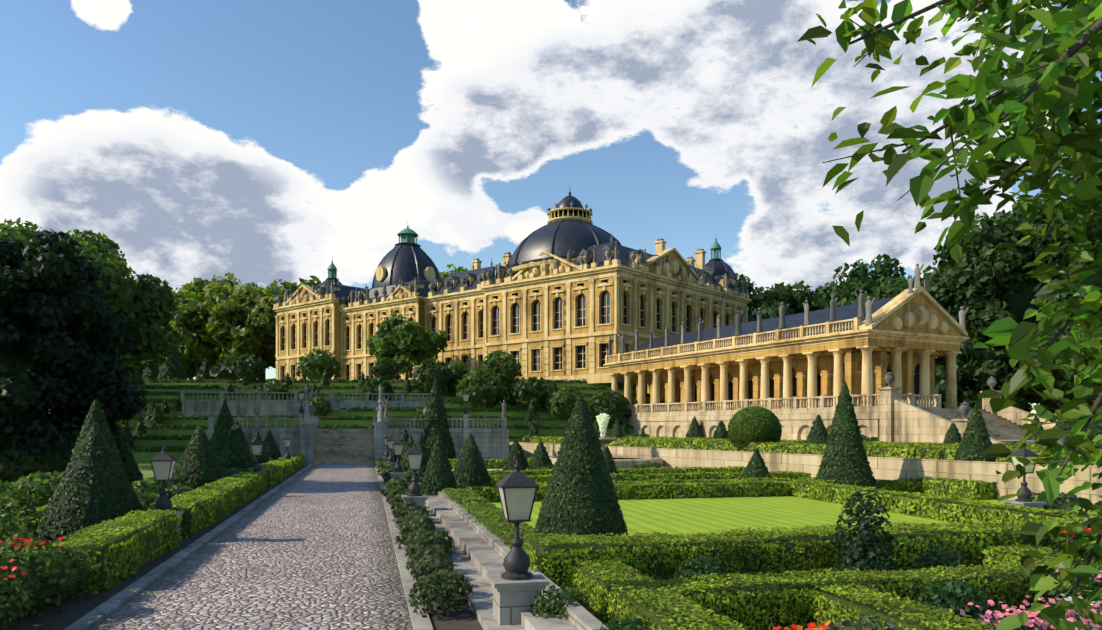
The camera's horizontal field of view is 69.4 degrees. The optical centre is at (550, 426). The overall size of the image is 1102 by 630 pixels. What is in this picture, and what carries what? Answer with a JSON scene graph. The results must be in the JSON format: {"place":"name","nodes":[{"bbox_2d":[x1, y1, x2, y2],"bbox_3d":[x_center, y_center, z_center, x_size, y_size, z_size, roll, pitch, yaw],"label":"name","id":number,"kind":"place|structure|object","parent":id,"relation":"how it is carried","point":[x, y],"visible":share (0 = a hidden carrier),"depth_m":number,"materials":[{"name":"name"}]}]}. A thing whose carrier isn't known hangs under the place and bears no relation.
{"place":"outdoors","nodes":[
{"label":"outdoors","id":0,"kind":"place"},
{"bbox_2d":[0,383,663,513],"bbox_3d":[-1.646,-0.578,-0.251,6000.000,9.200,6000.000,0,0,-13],"label":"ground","id":1,"kind":"structure","parent":0,"point":[141,459],"depth_m":81.81,"materials":[{"name":"green plant"}]},
{"bbox_2d":[63,463,432,629],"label":"path kerb","id":2,"kind":"structure","parent":1,"relation":"on","point":[90,619],"depth_m":16.05,"materials":[{"name":"grey stone"}]},
{"bbox_2d":[88,464,412,629],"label":"path cobbles","id":3,"kind":"object","parent":1,"relation":"on","point":[311,547],"visible":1,"depth_m":16.41,"materials":[{"name":"grey stone"}]},
{"bbox_2d":[6,465,1074,629],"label":"soil beds","id":4,"kind":"object","parent":1,"relation":"on","point":[74,610],"depth_m":13.06,"materials":[{"name":"brown soil"}]},
{"bbox_2d":[0,359,1100,629],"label":"hedge","id":5,"kind":"object","parent":1,"relation":"on","point":[732,589],"visible":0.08,"depth_m":15.61,"materials":[{"name":"green plant"}]},
{"bbox_2d":[0,413,1101,629],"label":"flowers","id":6,"kind":"object","parent":5,"relation":"attached to","point":[813,625],"depth_m":12.75,"materials":[{"name":"red plant"}]},
{"bbox_2d":[0,192,1101,629],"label":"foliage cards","id":7,"kind":"object","parent":1,"relation":"on","point":[418,538],"visible":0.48,"depth_m":35.25,"materials":[{"name":"green plant"}]},
{"bbox_2d":[960,565,1101,629],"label":"pink flowers","id":8,"kind":"object","parent":7,"relation":"on","point":[998,614],"visible":0.4,"depth_m":9.81,"materials":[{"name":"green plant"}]},
{"bbox_2d":[0,206,1101,542],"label":"trees","id":9,"kind":"object","parent":1,"relation":"on","point":[1020,304],"visible":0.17,"depth_m":36.15,"materials":[{"name":"green plant"}]},
{"bbox_2d":[20,0,1101,629],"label":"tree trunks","id":10,"kind":"object","parent":1,"relation":"on","point":[1082,42],"visible":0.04,"depth_m":3.54,"materials":[{"name":"brown plant"}]},
{"bbox_2d":[797,0,1101,629],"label":"tree leaves","id":11,"kind":"object","parent":10,"relation":"attached to","point":[1069,97],"visible":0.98,"depth_m":3.55,"materials":[{"name":"green plant"}]},
{"bbox_2d":[148,391,1045,629],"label":"stone wall","id":12,"kind":"structure","parent":1,"relation":"on","point":[495,600],"depth_m":26.69,"materials":[{"name":"grey stone"}]},
{"bbox_2d":[149,388,1038,580],"bbox_3d":[2.980,-0.018,50.489,39.482,6.080,74.286,0,0,-13],"label":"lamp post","id":13,"kind":"object","parent":12,"relation":"on","point":[516,563],"visible":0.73,"depth_m":20.50,"materials":[{"name":"black metal"}]},
{"bbox_2d":[152,393,1036,519],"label":"lamp glass panes","id":14,"kind":"object","parent":13,"relation":"in","point":[519,502],"visible":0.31,"depth_m":20.45,"materials":[{"name":"grey glass"}]},
{"bbox_2d":[273,240,969,437],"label":"palace trim","id":15,"kind":"structure","parent":1,"relation":"on","point":[920,316],"depth_m":96.76,"materials":[{"name":"beige stone"}]},
{"bbox_2d":[327,226,721,277],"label":"copper lanterns","id":16,"kind":"object","parent":15,"relation":"on","point":[407,234],"visible":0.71,"depth_m":128.81,"materials":[{"name":"metal"}]},
{"bbox_2d":[547,207,592,223],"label":"dome crowns","id":17,"kind":"object","parent":15,"relation":"on","point":[552,214],"visible":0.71,"depth_m":104.66,"materials":[{"name":"stone"}]},
{"bbox_2d":[283,211,890,410],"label":"window panes","id":18,"kind":"object","parent":15,"relation":"on","point":[730,384],"visible":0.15,"depth_m":100.67,"materials":[{"name":"black glass"}]},
{"bbox_2d":[209,202,1073,445],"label":"statues and urns","id":19,"kind":"object","parent":15,"relation":"on","point":[964,407],"visible":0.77,"depth_m":80.57,"materials":[{"name":"stone"}]},
{"bbox_2d":[492,493,1096,536],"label":"lawn sheets","id":20,"kind":"object","parent":1,"relation":"on","point":[683,515],"visible":0.1,"depth_m":27.16,"materials":[{"name":"green plant"}]},
{"bbox_2d":[843,363,919,405],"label":"dark interiors","id":21,"kind":"object","parent":1,"relation":"on","point":[916,379],"depth_m":65.16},
{"bbox_2d":[784,525,1090,629],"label":"orange flowers","id":22,"kind":"object","parent":1,"relation":"on","point":[821,627],"visible":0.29,"depth_m":9.78,"materials":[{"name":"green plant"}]},
{"bbox_2d":[0,0,1101,413],"label":"sky","id":23,"kind":"structure","parent":0,"point":[260,142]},
{"bbox_2d":[277,251,960,410],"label":"palace walls","id":24,"kind":"structure","parent":0,"point":[881,359],"depth_m":95.27,"materials":[{"name":"beige stone"}]},
{"bbox_2d":[281,190,894,360],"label":"palace roofs","id":25,"kind":"structure","parent":24,"relation":"on","point":[405,262],"depth_m":101.70,"materials":[{"name":"metal"}]},
{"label":"gravel sheets","id":26,"kind":"object","parent":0,"visible":0},
{"bbox_2d":[313,387,1101,503],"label":"retaining wall","id":27,"kind":"structure","parent":26,"relation":"on","point":[892,417],"depth_m":54.17,"materials":[{"name":"beige stone"}]}
]}

